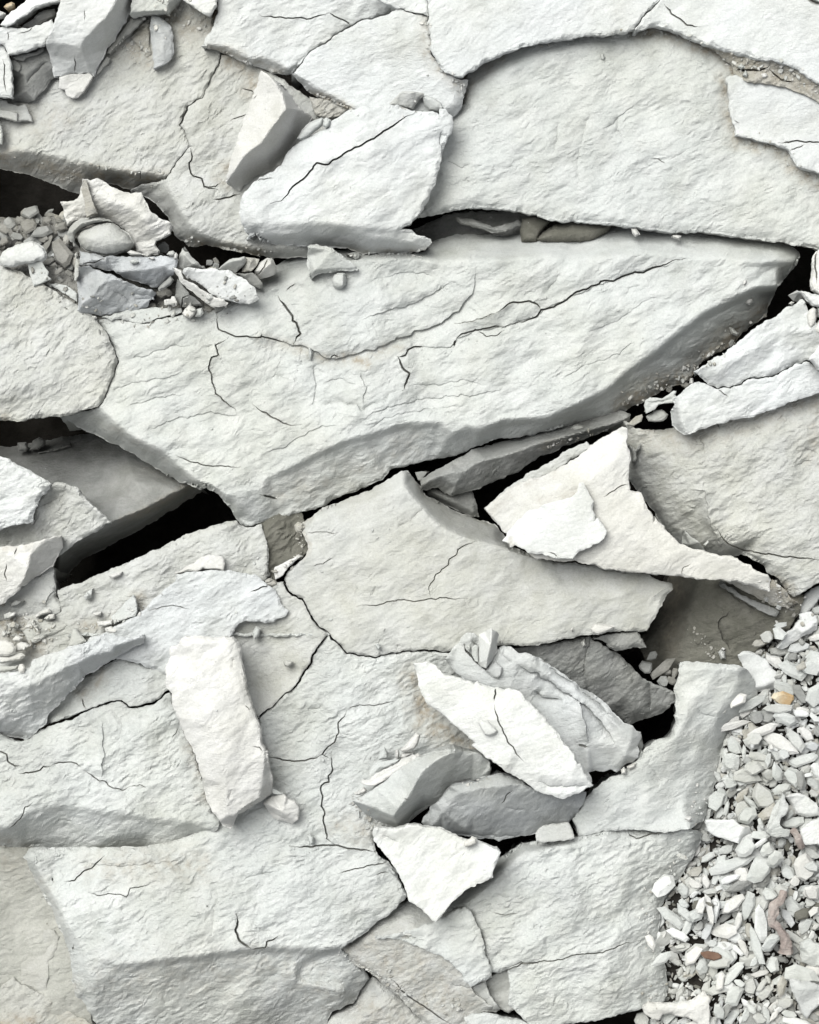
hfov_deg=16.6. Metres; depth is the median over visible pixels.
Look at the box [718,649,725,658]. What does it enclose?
stone
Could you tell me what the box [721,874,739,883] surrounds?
chip
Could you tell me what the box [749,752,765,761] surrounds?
chip
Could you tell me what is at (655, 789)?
rock slab
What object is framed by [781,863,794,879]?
stone
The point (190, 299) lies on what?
stone
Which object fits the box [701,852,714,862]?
chip
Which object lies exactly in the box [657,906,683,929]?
stone
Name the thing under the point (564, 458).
rock block
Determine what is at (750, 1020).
stone
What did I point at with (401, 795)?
rock block
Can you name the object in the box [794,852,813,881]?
stone
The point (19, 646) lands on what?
stone
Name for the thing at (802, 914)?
stone
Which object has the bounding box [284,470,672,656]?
rock slab
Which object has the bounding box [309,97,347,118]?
rubble
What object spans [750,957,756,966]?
chip
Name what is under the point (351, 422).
rock slab
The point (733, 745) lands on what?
stone
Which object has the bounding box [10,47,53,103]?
rock block
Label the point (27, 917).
rock slab
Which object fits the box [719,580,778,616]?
rock block
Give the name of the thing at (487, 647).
stone
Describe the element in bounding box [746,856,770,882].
stone
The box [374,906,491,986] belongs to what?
rock slab
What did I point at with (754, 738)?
stone
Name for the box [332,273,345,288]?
stone
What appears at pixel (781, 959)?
chip
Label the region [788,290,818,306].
stone
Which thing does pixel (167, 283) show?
stone
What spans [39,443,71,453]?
stone
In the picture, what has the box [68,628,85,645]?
stone
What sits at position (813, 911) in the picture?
chip
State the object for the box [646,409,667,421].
stone plate
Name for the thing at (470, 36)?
rock slab
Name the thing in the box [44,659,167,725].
rock slab
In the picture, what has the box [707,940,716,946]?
chip
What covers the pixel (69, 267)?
chip
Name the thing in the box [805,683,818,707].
stone
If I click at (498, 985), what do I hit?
rock block
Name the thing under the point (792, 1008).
stone
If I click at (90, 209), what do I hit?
stone
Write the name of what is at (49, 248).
stone
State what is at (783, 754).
stone
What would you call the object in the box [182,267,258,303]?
stone
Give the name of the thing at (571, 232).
stone
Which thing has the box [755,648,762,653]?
chip
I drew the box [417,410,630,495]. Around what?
rock block
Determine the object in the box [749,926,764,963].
stone
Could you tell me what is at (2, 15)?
stone
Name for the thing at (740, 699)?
stone
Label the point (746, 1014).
chip
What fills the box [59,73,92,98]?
stone
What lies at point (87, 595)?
stone
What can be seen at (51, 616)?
stone
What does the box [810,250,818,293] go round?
stone
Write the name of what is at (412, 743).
stone
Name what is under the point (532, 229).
stone
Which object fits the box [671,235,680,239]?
stone
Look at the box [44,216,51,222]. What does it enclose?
chip
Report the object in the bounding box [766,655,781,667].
stone
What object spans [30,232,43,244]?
stone
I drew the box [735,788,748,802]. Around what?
chip
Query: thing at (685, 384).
chip
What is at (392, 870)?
stone
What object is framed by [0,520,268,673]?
rock slab
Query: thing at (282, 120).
rock block
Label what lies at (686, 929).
stone
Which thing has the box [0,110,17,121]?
stone plate
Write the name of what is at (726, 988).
stone
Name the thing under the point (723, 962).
stone
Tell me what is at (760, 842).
chip
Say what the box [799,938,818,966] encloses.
stone
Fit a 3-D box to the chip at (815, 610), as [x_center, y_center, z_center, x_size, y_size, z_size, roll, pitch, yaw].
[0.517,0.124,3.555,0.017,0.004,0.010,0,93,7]
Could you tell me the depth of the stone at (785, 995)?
3.53 m
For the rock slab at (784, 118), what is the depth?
3.48 m
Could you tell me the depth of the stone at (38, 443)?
3.69 m
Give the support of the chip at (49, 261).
on the rubble at (24, 269)
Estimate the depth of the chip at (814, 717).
3.53 m
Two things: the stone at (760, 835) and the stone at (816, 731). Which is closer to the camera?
the stone at (760, 835)
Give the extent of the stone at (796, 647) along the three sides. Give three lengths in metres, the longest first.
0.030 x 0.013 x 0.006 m
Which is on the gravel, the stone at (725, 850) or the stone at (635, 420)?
the stone at (725, 850)
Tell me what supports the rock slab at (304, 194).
on the rock slab at (197, 197)
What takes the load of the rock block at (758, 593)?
on the rock block at (731, 624)
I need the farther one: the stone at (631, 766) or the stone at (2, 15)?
the stone at (631, 766)
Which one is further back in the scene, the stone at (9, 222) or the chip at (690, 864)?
the chip at (690, 864)
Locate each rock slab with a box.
[0,0,220,193]
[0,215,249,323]
[0,265,118,421]
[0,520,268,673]
[0,691,219,847]
[0,846,95,1023]
[23,617,492,1023]
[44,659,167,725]
[61,226,799,526]
[87,570,288,673]
[131,54,337,258]
[201,0,391,75]
[231,580,326,717]
[239,104,453,254]
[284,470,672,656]
[292,9,467,116]
[373,823,500,921]
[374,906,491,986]
[380,0,428,16]
[413,661,592,798]
[417,28,818,250]
[427,0,658,78]
[443,829,702,1023]
[484,427,770,591]
[502,482,606,558]
[570,661,757,835]
[607,393,818,596]
[632,0,818,84]
[725,75,818,173]
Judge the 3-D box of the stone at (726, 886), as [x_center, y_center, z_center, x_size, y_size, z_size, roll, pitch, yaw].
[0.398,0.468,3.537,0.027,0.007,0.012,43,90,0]
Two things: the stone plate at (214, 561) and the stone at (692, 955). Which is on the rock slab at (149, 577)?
the stone plate at (214, 561)
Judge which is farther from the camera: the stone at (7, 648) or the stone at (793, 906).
the stone at (793, 906)
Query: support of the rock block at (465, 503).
attached to the rock slab at (433, 574)
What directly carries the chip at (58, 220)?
on the stone
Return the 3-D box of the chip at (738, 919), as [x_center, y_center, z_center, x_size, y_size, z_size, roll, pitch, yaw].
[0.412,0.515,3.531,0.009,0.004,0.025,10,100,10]
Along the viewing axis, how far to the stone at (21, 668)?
3.44 m
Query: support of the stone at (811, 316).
on the stone plate at (786, 337)
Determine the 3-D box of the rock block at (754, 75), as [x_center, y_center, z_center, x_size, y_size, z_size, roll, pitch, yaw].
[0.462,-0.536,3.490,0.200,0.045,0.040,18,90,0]
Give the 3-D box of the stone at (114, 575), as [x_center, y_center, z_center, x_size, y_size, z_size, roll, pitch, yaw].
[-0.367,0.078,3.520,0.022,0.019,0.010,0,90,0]
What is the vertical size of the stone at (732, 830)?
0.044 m
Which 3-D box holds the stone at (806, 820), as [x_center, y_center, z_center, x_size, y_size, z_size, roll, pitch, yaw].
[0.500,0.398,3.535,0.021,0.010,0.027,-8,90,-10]
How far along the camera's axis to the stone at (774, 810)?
3.52 m
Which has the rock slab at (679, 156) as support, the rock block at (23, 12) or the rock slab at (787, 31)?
the rock slab at (787, 31)
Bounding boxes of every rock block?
[0,19,53,56]
[0,433,208,584]
[0,456,52,529]
[0,482,111,556]
[0,535,62,604]
[0,567,70,620]
[0,633,144,739]
[1,0,59,27]
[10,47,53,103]
[46,0,131,77]
[60,178,172,256]
[67,217,115,248]
[76,222,133,255]
[77,266,155,315]
[79,251,177,287]
[130,0,181,18]
[165,635,272,828]
[183,0,216,17]
[226,71,312,190]
[327,972,422,1023]
[342,899,499,1023]
[353,744,490,826]
[390,91,423,108]
[410,211,533,252]
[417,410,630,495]
[422,769,585,840]
[423,95,443,113]
[426,488,478,517]
[445,632,641,781]
[464,1009,527,1023]
[472,981,499,1009]
[486,970,513,1012]
[493,441,589,500]
[497,635,589,691]
[583,635,675,724]
[591,631,646,650]
[636,575,804,677]
[709,48,818,103]
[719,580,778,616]
[728,579,798,607]
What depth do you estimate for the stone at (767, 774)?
3.53 m
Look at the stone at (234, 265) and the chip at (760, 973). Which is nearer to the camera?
the stone at (234, 265)
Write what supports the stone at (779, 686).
on the gravel
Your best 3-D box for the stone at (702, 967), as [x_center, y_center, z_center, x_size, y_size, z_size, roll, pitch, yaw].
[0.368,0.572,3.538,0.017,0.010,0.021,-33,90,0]
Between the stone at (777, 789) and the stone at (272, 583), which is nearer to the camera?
the stone at (272, 583)
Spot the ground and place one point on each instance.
(18, 194)
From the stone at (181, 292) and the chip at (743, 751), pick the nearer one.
the stone at (181, 292)
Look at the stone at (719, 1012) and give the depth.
3.52 m
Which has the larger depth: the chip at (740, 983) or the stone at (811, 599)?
the stone at (811, 599)
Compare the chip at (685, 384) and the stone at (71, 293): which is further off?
the chip at (685, 384)
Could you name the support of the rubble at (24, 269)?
on the ground
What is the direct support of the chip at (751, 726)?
on the gravel
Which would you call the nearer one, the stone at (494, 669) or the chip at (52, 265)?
the stone at (494, 669)
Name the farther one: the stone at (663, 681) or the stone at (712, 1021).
the stone at (663, 681)
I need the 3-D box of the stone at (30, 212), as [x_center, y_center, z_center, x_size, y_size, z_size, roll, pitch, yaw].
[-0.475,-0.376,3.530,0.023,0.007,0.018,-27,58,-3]
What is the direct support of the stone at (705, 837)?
on the gravel
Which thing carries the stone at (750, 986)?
on the gravel
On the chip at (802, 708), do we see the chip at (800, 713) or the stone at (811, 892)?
the chip at (800, 713)
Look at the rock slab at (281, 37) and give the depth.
3.48 m
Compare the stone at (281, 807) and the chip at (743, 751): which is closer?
the stone at (281, 807)
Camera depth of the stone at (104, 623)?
3.50 m
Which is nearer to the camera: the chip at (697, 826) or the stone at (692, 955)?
the stone at (692, 955)
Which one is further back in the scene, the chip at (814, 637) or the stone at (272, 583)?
the chip at (814, 637)
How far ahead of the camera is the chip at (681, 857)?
3.53 m
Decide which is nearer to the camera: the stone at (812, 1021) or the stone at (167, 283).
the stone at (167, 283)
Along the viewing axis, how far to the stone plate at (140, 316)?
3.50 m
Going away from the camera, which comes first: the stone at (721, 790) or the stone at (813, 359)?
the stone at (813, 359)
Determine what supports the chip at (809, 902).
on the gravel
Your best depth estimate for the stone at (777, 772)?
3.53 m
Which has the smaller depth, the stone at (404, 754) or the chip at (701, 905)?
the stone at (404, 754)
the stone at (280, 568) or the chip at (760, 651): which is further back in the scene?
the chip at (760, 651)
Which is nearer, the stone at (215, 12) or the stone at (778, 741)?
the stone at (215, 12)
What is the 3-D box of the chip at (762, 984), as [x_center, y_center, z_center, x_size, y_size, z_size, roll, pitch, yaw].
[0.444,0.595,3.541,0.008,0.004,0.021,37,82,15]
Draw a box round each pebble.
[700,951,721,960]
[771,691,793,704]
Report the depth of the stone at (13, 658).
3.49 m
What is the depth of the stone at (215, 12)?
3.48 m
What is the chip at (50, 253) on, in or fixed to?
on the stone
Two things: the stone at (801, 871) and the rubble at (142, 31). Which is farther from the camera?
the stone at (801, 871)
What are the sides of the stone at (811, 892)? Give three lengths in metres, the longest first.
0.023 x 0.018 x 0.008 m
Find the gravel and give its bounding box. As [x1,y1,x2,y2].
[648,600,818,1023]
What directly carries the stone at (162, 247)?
on the rubble at (24, 269)
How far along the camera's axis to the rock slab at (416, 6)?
3.47 m
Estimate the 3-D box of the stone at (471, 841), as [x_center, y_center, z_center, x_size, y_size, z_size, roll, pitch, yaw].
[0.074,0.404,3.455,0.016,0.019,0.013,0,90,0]
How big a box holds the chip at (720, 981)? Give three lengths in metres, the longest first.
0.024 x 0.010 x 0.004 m
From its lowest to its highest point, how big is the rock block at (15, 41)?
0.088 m
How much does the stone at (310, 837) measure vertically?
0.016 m
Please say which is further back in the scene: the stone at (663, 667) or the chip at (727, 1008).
the stone at (663, 667)
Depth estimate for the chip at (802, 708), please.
3.53 m
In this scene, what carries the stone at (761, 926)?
on the gravel
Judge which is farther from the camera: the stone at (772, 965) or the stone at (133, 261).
the stone at (772, 965)
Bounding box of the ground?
[0,0,818,1023]
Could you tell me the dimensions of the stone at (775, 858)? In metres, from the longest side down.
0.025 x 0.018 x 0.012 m
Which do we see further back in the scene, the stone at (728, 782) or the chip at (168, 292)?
the stone at (728, 782)
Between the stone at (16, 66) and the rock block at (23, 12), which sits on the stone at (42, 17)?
the rock block at (23, 12)
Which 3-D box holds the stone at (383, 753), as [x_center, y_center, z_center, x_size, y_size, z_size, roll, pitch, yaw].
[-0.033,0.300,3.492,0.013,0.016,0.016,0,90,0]
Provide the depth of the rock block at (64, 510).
3.50 m
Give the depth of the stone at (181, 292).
3.49 m
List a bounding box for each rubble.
[131,20,150,56]
[258,512,307,581]
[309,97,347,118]
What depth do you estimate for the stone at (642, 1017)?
3.56 m
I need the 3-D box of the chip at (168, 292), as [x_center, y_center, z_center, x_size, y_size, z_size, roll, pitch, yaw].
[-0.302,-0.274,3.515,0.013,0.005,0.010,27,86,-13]
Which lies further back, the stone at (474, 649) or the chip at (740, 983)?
the chip at (740, 983)
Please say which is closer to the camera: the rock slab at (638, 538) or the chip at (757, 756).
the rock slab at (638, 538)
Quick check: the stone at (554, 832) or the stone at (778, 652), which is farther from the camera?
the stone at (778, 652)
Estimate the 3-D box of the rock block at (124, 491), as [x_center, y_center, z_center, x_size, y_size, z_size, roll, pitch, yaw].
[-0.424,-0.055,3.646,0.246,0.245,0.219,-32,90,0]
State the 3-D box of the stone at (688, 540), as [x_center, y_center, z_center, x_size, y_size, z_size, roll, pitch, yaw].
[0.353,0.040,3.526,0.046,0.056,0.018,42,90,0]
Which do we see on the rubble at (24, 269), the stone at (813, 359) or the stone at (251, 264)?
the stone at (251, 264)
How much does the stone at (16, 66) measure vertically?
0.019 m
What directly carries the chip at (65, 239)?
on the chip
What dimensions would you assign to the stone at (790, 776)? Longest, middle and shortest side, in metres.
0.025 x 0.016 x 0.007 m
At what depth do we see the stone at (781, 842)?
3.54 m
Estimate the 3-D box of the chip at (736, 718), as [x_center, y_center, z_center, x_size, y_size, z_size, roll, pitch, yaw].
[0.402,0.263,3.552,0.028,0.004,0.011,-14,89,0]
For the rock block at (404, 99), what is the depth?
3.46 m
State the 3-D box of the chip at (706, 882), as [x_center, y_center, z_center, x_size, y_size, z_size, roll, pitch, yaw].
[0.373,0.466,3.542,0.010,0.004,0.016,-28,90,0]
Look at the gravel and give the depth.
3.54 m
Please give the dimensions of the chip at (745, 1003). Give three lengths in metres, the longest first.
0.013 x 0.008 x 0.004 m
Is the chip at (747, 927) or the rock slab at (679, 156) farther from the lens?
the chip at (747, 927)
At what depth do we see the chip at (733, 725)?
3.55 m
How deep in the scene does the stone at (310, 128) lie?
3.46 m
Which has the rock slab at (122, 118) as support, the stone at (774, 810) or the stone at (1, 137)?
the stone at (1, 137)
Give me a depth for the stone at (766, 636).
3.52 m
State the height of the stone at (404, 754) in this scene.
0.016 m
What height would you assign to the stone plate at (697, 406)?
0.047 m
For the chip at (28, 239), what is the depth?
3.53 m
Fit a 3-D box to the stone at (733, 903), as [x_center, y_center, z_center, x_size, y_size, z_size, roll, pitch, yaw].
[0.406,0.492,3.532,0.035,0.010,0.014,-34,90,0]
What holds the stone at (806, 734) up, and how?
on the gravel
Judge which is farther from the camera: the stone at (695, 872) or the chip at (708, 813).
the chip at (708, 813)
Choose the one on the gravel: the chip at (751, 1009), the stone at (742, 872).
the stone at (742, 872)
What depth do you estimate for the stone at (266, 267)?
3.48 m
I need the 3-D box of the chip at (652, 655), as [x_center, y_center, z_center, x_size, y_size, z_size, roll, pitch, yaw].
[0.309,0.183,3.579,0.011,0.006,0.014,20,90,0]
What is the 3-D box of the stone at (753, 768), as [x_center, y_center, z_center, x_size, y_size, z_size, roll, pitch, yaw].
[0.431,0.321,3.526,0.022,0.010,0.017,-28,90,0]
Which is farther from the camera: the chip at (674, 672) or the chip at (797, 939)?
the chip at (674, 672)
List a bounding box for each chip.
[0,237,8,245]
[10,232,22,239]
[23,237,34,242]
[35,213,41,224]
[38,236,47,242]
[43,257,54,264]
[44,213,53,216]
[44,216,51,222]
[44,234,52,249]
[47,249,52,257]
[49,263,56,268]
[54,222,66,230]
[55,217,62,222]
[55,268,63,274]
[63,235,68,243]
[65,270,72,276]
[66,262,72,269]
[71,257,76,266]
[156,288,167,297]
[164,289,172,296]
[201,305,211,310]
[206,260,212,265]
[212,263,218,268]
[214,301,230,312]
[645,934,655,950]
[647,651,657,659]
[667,676,675,684]
[671,958,681,965]
[672,668,677,677]
[674,945,684,948]
[676,853,687,860]
[678,898,688,907]
[681,382,689,387]
[686,862,695,867]
[688,879,701,888]
[690,891,698,897]
[692,822,702,829]
[694,844,700,855]
[694,921,702,930]
[696,897,705,913]
[697,850,705,857]
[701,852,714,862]
[701,924,712,939]
[702,875,710,888]
[704,809,711,819]
[705,894,713,924]
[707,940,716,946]
[714,771,720,781]
[716,807,722,818]
[716,973,724,990]
[720,901,725,908]
[721,720,750,731]
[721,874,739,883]
[723,800,729,815]
[723,1004,731,1019]
[728,788,737,797]
[729,716,738,721]
[732,944,743,955]
[734,979,744,986]
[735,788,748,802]
[735,913,741,929]
[737,939,748,957]
[741,744,745,760]
[741,998,748,1006]
[742,1007,749,1021]
[744,795,757,808]
[745,923,750,938]
[747,1004,755,1013]
[748,723,756,732]
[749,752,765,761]
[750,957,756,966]
[751,970,768,977]
[752,640,764,646]
[754,838,766,848]
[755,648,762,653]
[756,979,766,991]
[758,818,763,830]
[762,1005,769,1023]
[765,753,770,766]
[769,1010,778,1021]
[774,622,786,627]
[775,956,787,961]
[782,1009,796,1017]
[783,1017,810,1023]
[786,930,802,944]
[787,809,793,819]
[788,653,796,660]
[789,875,799,886]
[794,710,808,716]
[796,662,806,670]
[796,707,810,713]
[796,771,804,788]
[799,638,805,645]
[804,773,812,776]
[805,898,814,906]
[807,777,818,790]
[809,634,818,640]
[809,712,818,721]
[809,789,818,797]
[809,907,818,916]
[809,1012,818,1021]
[812,606,818,613]
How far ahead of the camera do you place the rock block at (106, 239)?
3.46 m
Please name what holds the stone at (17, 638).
on the rock slab at (149, 577)
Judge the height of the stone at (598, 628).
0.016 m
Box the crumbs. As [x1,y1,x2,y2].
[0,0,817,1021]
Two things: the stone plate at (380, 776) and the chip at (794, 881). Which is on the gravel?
the chip at (794, 881)
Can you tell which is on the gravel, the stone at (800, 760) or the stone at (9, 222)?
the stone at (800, 760)
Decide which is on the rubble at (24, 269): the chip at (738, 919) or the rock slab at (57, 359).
the rock slab at (57, 359)
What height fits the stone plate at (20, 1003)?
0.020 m
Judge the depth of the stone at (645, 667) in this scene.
3.57 m
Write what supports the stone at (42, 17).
on the rock slab at (122, 118)
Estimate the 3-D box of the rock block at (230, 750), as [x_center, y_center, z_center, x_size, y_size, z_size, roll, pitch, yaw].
[-0.231,0.267,3.484,0.101,0.130,0.244,-15,90,0]
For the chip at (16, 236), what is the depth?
3.53 m
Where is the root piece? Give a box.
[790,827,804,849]
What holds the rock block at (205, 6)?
on the rock slab at (122, 118)
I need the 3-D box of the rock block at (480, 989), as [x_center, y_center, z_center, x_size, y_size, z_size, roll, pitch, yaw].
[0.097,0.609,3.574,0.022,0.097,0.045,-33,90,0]
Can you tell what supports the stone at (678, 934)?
on the gravel
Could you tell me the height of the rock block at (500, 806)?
0.122 m
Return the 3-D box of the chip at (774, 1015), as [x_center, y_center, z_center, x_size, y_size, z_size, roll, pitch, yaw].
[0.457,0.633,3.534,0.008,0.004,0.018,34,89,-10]
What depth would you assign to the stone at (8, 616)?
3.51 m
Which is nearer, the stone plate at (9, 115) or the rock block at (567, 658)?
the stone plate at (9, 115)
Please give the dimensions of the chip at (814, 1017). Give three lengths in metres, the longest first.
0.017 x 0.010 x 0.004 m
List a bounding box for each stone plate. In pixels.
[0,99,32,121]
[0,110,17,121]
[0,977,91,1023]
[102,307,181,323]
[111,594,137,623]
[175,554,224,574]
[361,753,420,785]
[368,757,400,774]
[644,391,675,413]
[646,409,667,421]
[670,362,818,434]
[693,299,818,387]
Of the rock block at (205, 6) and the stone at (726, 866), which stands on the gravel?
the stone at (726, 866)
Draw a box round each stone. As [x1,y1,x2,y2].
[0,11,5,18]
[0,45,13,99]
[0,124,2,144]
[0,224,8,233]
[0,232,9,241]
[0,241,46,267]
[0,640,14,655]
[0,653,24,663]
[0,665,17,672]
[3,217,14,228]
[4,2,15,12]
[4,612,14,618]
[7,622,19,627]
[10,600,24,606]
[12,60,20,71]
[12,635,22,641]
[13,48,43,60]
[16,642,30,651]
[17,442,28,451]
[18,664,25,672]
[20,218,36,233]
[22,9,56,28]
[22,206,38,218]
[22,620,66,642]
[28,262,51,286]
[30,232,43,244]
[30,437,45,450]
[31,226,52,237]
[35,609,50,617]
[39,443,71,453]
[41,244,51,253]
[44,614,54,619]
[46,282,77,301]
[50,226,56,240]
[52,238,72,267]
[57,229,67,237]
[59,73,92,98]
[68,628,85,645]
[74,255,81,280]
[79,57,110,97]
[81,180,97,217]
[83,588,93,599]
[97,620,112,625]
[105,626,112,632]
[107,16,145,54]
[108,572,121,578]
[127,250,144,256]
[129,259,138,263]
[150,16,173,69]
[157,242,168,252]
[158,276,173,290]
[164,296,176,306]
[167,251,174,255]
[173,267,227,307]
[175,278,189,307]
[179,247,205,268]
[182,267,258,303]
[182,295,203,307]
[182,305,195,317]
[195,308,203,316]
[212,5,217,19]
[219,257,246,272]
[237,273,262,288]
[242,257,258,273]
[252,626,260,639]
[254,258,276,278]
[263,794,299,823]
[265,578,276,586]
[272,787,284,793]
[274,554,302,579]
[283,660,292,666]
[294,522,302,532]
[297,117,323,140]
[306,834,313,844]
[307,244,358,279]
[308,348,312,359]
[323,117,330,127]
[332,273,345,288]
[345,252,359,259]
[354,787,366,794]
[378,747,387,759]
[388,867,395,874]
[395,749,399,758]
[400,732,420,751]
[400,751,414,758]
[415,471,429,480]
[456,217,520,232]
[464,836,476,846]
[471,645,477,661]
[478,628,498,667]
[478,720,497,735]
[486,662,501,678]
[520,216,549,242]
[535,822,574,842]
[537,222,610,241]
[571,424,582,429]
[591,623,613,634]
[624,414,642,425]
[626,442,640,461]
[626,763,635,769]
[631,229,639,236]
[634,1012,649,1023]
[639,661,651,672]
[642,989,709,1023]
[650,658,674,678]
[651,951,670,965]
[652,874,674,896]
[657,676,668,686]
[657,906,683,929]
[661,1002,678,1023]
[666,928,688,941]
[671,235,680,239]
[677,883,688,897]
[677,903,691,922]
[678,530,704,550]
[682,921,692,934]
[685,816,691,821]
[685,946,703,965]
[687,866,701,876]
[688,909,702,922]
[692,900,713,912]
[696,958,708,974]
[699,829,710,841]
[704,818,750,843]
[706,985,725,995]
[708,791,724,811]
[708,896,720,922]
[708,957,729,968]
[709,856,754,874]
[709,1019,716,1023]
[711,923,736,938]
[714,946,733,963]
[714,1004,724,1018]
[715,971,735,991]
[716,855,725,864]
[717,786,727,804]
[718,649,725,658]
[718,845,732,854]
[718,876,732,892]
[722,753,739,771]
[722,894,744,913]
[723,777,736,787]
[723,964,743,985]
[724,881,748,892]
[724,1008,738,1023]
[725,986,743,1005]
[727,736,741,754]
[728,931,743,942]
[728,962,743,971]
[729,327,738,335]
[730,693,746,707]
[733,769,761,783]
[733,867,751,884]
[735,837,754,856]
[738,651,780,691]
[738,807,756,823]
[739,695,765,712]
[739,708,753,718]
[740,1010,760,1023]
[741,834,753,841]
[742,891,754,920]
[743,739,759,749]
[743,977,756,993]
[744,761,762,775]
[745,298,752,304]
[745,733,761,745]
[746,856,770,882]
[747,723,777,736]
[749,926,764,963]
[750,711,762,722]
[751,710,773,722]
[751,831,769,839]
[751,848,761,859]
[752,782,774,807]
[753,1012,766,1023]
[754,904,767,942]
[756,873,769,887]
[757,803,774,820]
[758,987,773,1000]
[760,631,772,642]
[760,842,774,856]
[761,769,772,779]
[761,935,779,950]
[762,887,777,899]
[763,704,791,713]
[763,732,798,754]
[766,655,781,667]
[766,791,789,837]
[766,956,778,972]
[767,799,779,827]
[767,850,783,867]
[770,647,787,655]
[772,762,782,780]
[772,783,790,794]
[773,627,786,639]
[773,712,796,726]
[774,681,793,694]
[775,883,787,894]
[776,611,817,648]
[777,660,806,680]
[777,976,786,997]
[778,749,789,759]
[778,837,785,846]
[778,998,792,1007]
[780,993,790,1008]
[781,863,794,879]
[781,908,794,927]
[782,817,803,827]
[783,769,797,787]
[784,896,801,916]
[784,964,818,982]
[785,768,806,789]
[785,793,818,816]
[786,730,804,752]
[786,805,797,817]
[787,1003,796,1014]
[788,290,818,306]
[788,643,809,652]
[788,753,817,767]
[789,978,818,1017]
[792,685,805,702]
[792,944,799,954]
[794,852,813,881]
[794,908,809,920]
[799,586,818,613]
[799,727,813,740]
[799,817,818,844]
[799,818,811,827]
[799,919,812,934]
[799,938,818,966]
[802,661,818,675]
[804,861,818,871]
[804,885,818,899]
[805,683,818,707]
[806,742,818,750]
[806,965,818,975]
[807,307,816,327]
[807,346,818,370]
[807,650,818,664]
[808,1011,818,1023]
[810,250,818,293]
[810,763,818,777]
[813,726,818,736]
[816,307,818,319]
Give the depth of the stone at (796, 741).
3.53 m
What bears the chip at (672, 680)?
on the stone at (663, 681)
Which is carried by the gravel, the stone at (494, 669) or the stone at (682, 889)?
the stone at (682, 889)
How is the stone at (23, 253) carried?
on the rubble at (24, 269)
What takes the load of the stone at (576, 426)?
on the rock block at (475, 469)
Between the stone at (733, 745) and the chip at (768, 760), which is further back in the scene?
the stone at (733, 745)
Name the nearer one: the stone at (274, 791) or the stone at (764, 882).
the stone at (274, 791)
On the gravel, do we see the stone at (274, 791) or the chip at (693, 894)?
the chip at (693, 894)
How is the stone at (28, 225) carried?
on the stone
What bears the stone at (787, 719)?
on the gravel
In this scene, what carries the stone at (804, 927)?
on the gravel
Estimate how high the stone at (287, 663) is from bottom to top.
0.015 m
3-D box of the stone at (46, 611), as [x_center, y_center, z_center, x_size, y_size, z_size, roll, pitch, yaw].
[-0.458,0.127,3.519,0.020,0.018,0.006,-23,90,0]
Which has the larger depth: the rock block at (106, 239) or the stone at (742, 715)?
the stone at (742, 715)
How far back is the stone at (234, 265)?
3.48 m
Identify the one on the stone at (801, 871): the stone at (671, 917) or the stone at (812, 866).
the stone at (812, 866)
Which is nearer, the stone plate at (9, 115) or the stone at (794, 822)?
the stone plate at (9, 115)
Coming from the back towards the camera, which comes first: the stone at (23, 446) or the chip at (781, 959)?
the stone at (23, 446)
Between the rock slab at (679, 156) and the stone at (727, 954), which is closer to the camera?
the rock slab at (679, 156)
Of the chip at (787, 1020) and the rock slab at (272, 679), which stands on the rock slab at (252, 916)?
the rock slab at (272, 679)
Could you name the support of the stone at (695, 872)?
on the gravel
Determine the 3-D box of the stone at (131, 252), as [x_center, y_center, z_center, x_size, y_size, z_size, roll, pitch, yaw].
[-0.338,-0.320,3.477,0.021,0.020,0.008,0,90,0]
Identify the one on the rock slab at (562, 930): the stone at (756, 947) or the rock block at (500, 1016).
the rock block at (500, 1016)
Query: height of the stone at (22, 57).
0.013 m
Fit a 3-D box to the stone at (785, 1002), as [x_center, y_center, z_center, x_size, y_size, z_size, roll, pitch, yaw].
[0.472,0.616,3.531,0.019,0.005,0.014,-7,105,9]
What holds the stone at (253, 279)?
on the rock slab at (351, 422)
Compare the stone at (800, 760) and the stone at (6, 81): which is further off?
the stone at (800, 760)
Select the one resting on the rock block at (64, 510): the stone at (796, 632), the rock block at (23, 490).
the rock block at (23, 490)
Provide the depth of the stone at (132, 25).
3.48 m
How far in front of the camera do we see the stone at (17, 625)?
3.51 m
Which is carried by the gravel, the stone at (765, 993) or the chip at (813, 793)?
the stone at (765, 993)
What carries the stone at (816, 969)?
on the stone
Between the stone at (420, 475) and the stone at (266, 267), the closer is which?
the stone at (266, 267)
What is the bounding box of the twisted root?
[767,890,792,954]
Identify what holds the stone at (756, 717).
on the stone at (768, 717)
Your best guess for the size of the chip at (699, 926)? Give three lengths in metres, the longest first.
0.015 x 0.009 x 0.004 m
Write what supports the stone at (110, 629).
on the rock slab at (149, 577)
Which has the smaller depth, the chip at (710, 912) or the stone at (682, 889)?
the chip at (710, 912)
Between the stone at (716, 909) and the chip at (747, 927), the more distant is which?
the chip at (747, 927)
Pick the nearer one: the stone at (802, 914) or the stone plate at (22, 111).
the stone plate at (22, 111)
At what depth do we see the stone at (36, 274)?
3.50 m
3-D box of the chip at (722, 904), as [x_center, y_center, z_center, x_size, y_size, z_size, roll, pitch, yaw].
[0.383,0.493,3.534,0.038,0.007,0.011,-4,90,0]
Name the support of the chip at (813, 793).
on the stone
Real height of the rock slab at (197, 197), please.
0.106 m

